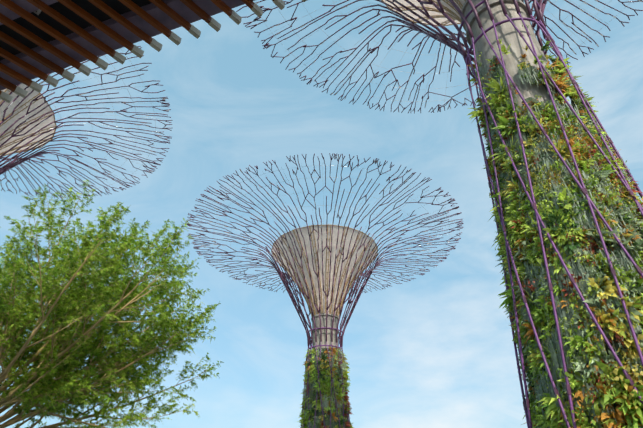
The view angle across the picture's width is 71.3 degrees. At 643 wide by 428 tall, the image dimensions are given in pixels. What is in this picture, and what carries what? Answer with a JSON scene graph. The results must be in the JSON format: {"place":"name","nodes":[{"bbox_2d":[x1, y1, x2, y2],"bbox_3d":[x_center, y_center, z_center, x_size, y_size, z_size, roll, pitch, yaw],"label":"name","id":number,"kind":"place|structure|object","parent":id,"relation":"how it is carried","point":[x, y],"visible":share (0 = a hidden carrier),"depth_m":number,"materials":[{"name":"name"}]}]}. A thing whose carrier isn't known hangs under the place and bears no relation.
{"place":"outdoors","nodes":[
{"label":"outdoors","id":0,"kind":"place"},
{"bbox_2d":[0,180,223,427],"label":"acacia tree","id":1,"kind":"object","parent":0,"point":[6,279],"depth_m":10.82,"materials":[{"name":"green plant"}]},
{"bbox_2d":[0,0,254,90],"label":"pergola purlins","id":2,"kind":"object","parent":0,"point":[189,15],"depth_m":6.42,"materials":[{"name":"brown wood"}]},
{"bbox_2d":[0,0,151,59],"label":"pergola roof","id":3,"kind":"structure","parent":2,"relation":"on","point":[119,7],"depth_m":6.49,"materials":[{"name":"brown wood"}]},
{"bbox_2d":[0,0,273,94],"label":"pergola battens","id":4,"kind":"object","parent":2,"relation":"attached to","point":[96,23],"visible":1,"depth_m":6.34,"materials":[{"name":"brown wood"}]},
{"bbox_2d":[0,0,305,102],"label":"slat end caps","id":5,"kind":"object","parent":4,"relation":"attached to","point":[235,17],"visible":0.88,"depth_m":6.67,"materials":[{"name":"wood"}]},
{"bbox_2d":[0,0,642,427],"label":"sky","id":6,"kind":"structure","parent":0,"point":[434,349],"materials":[{"name":"blue"}]},
{"label":"ground","id":7,"kind":"structure","parent":0,"visible":0},
{"bbox_2d":[187,153,463,427],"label":"canopy frame","id":8,"kind":"object","parent":7,"relation":"on","point":[282,274],"depth_m":45.91,"materials":[{"name":"purple metal"}]},
{"bbox_2d":[189,156,457,294],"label":"connectors","id":9,"kind":"object","parent":8,"relation":"attached to","point":[321,226],"visible":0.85,"depth_m":46.62,"materials":[{"name":"purple metal"}]},
{"bbox_2d":[302,354,346,406],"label":"supertree frame clamps","id":10,"kind":"object","parent":8,"relation":"attached to","point":[318,378],"visible":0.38,"depth_m":41.75,"materials":[{"name":"metal"}]},
{"bbox_2d":[271,224,377,316],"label":"funnel ribs","id":11,"kind":"object","parent":8,"relation":"on","point":[293,278],"visible":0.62,"depth_m":46.87,"materials":[{"name":"brown"}]},
{"bbox_2d":[272,225,376,314],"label":"supertree cone skin","id":12,"kind":"object","parent":11,"relation":"on","point":[304,231],"visible":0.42,"depth_m":46.73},
{"bbox_2d":[198,164,451,291],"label":"supertree cables","id":13,"kind":"object","parent":8,"relation":"attached to","point":[323,205],"visible":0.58,"depth_m":46.58,"materials":[{"name":"purple metal"}]},
{"bbox_2d":[311,313,338,333],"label":"supertree collar","id":14,"kind":"object","parent":8,"relation":"attached to","point":[323,319],"visible":0.44,"depth_m":45.49,"materials":[{"name":"grey concrete"}]},
{"bbox_2d":[297,346,353,427],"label":"climbing plants","id":15,"kind":"object","parent":8,"relation":"attached to","point":[337,375],"visible":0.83,"depth_m":41.48,"materials":[{"name":"green plant"}]},
{"bbox_2d":[308,348,345,427],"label":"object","id":16,"kind":"object","parent":8,"relation":"attached to","point":[326,420],"visible":0.08,"depth_m":40.42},
{"bbox_2d":[236,0,642,427],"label":"canopy frame","id":17,"kind":"object","parent":7,"relation":"on","point":[542,27],"depth_m":18.73,"materials":[{"name":"purple metal"}]},
{"bbox_2d":[261,0,633,103],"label":"supertree cables","id":18,"kind":"object","parent":17,"relation":"attached to","point":[407,48],"visible":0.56,"depth_m":33.15,"materials":[{"name":"grey metal"}]},
{"bbox_2d":[256,0,641,108],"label":"connectors","id":19,"kind":"object","parent":17,"relation":"on","point":[440,46],"visible":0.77,"depth_m":32.84,"materials":[{"name":"grey"}]},
{"bbox_2d":[461,0,529,48],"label":"supertree collar","id":20,"kind":"object","parent":17,"relation":"attached to","point":[466,9],"visible":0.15,"depth_m":20.73,"materials":[{"name":"grey concrete"}]},
{"bbox_2d":[383,0,464,24],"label":"supertree cone skin","id":21,"kind":"object","parent":20,"relation":"on","point":[417,3],"visible":0.08,"depth_m":28.19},
{"bbox_2d":[381,0,465,26],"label":"ribs","id":22,"kind":"object","parent":21,"relation":"on","point":[456,17],"visible":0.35,"depth_m":25.97,"materials":[{"name":"brown"}]},
{"bbox_2d":[467,25,642,427],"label":"climbing plants","id":23,"kind":"object","parent":17,"relation":"attached to","point":[593,367],"visible":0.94,"depth_m":12.78,"materials":[{"name":"green plant"}]},
{"bbox_2d":[468,32,642,409],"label":"frame joints","id":24,"kind":"object","parent":17,"relation":"attached to","point":[526,404],"visible":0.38,"depth_m":13.68,"materials":[{"name":"purple metal"}]},
{"bbox_3d":[-28.617,6.219,26.785,5.160,22.600,5.160,-1,-34,1],"label":"supertree","id":25,"kind":"object","parent":7,"relation":"on","visible":0},
{"bbox_2d":[0,83,54,155],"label":"supertree skin","id":26,"kind":"object","parent":25,"relation":"on","point":[9,110],"visible":0.38,"depth_m":36.45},
{"bbox_2d":[0,89,56,156],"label":"ribs","id":27,"kind":"object","parent":25,"relation":"on","point":[23,127],"visible":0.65,"depth_m":37.06,"materials":[{"name":"brown"}]},
{"bbox_3d":[-28.617,7.117,26.188,6.306,20.460,6.330,-1,-34,1],"label":"supertree steel","id":28,"kind":"object","parent":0,"visible":0},
{"bbox_2d":[0,46,172,198],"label":"branches","id":29,"kind":"object","parent":28,"relation":"attached to","point":[9,165],"visible":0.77,"depth_m":39.45,"materials":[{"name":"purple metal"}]},
{"bbox_2d":[0,48,156,191],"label":"supertree cables","id":30,"kind":"object","parent":29,"relation":"attached to","point":[83,131],"visible":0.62,"depth_m":40.29,"materials":[{"name":"grey metal"}]},
{"bbox_2d":[8,72,168,197],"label":"supertree light fittings","id":31,"kind":"object","parent":29,"relation":"on","point":[87,142],"visible":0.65,"depth_m":39.77,"materials":[{"name":"grey metal"}]}
]}

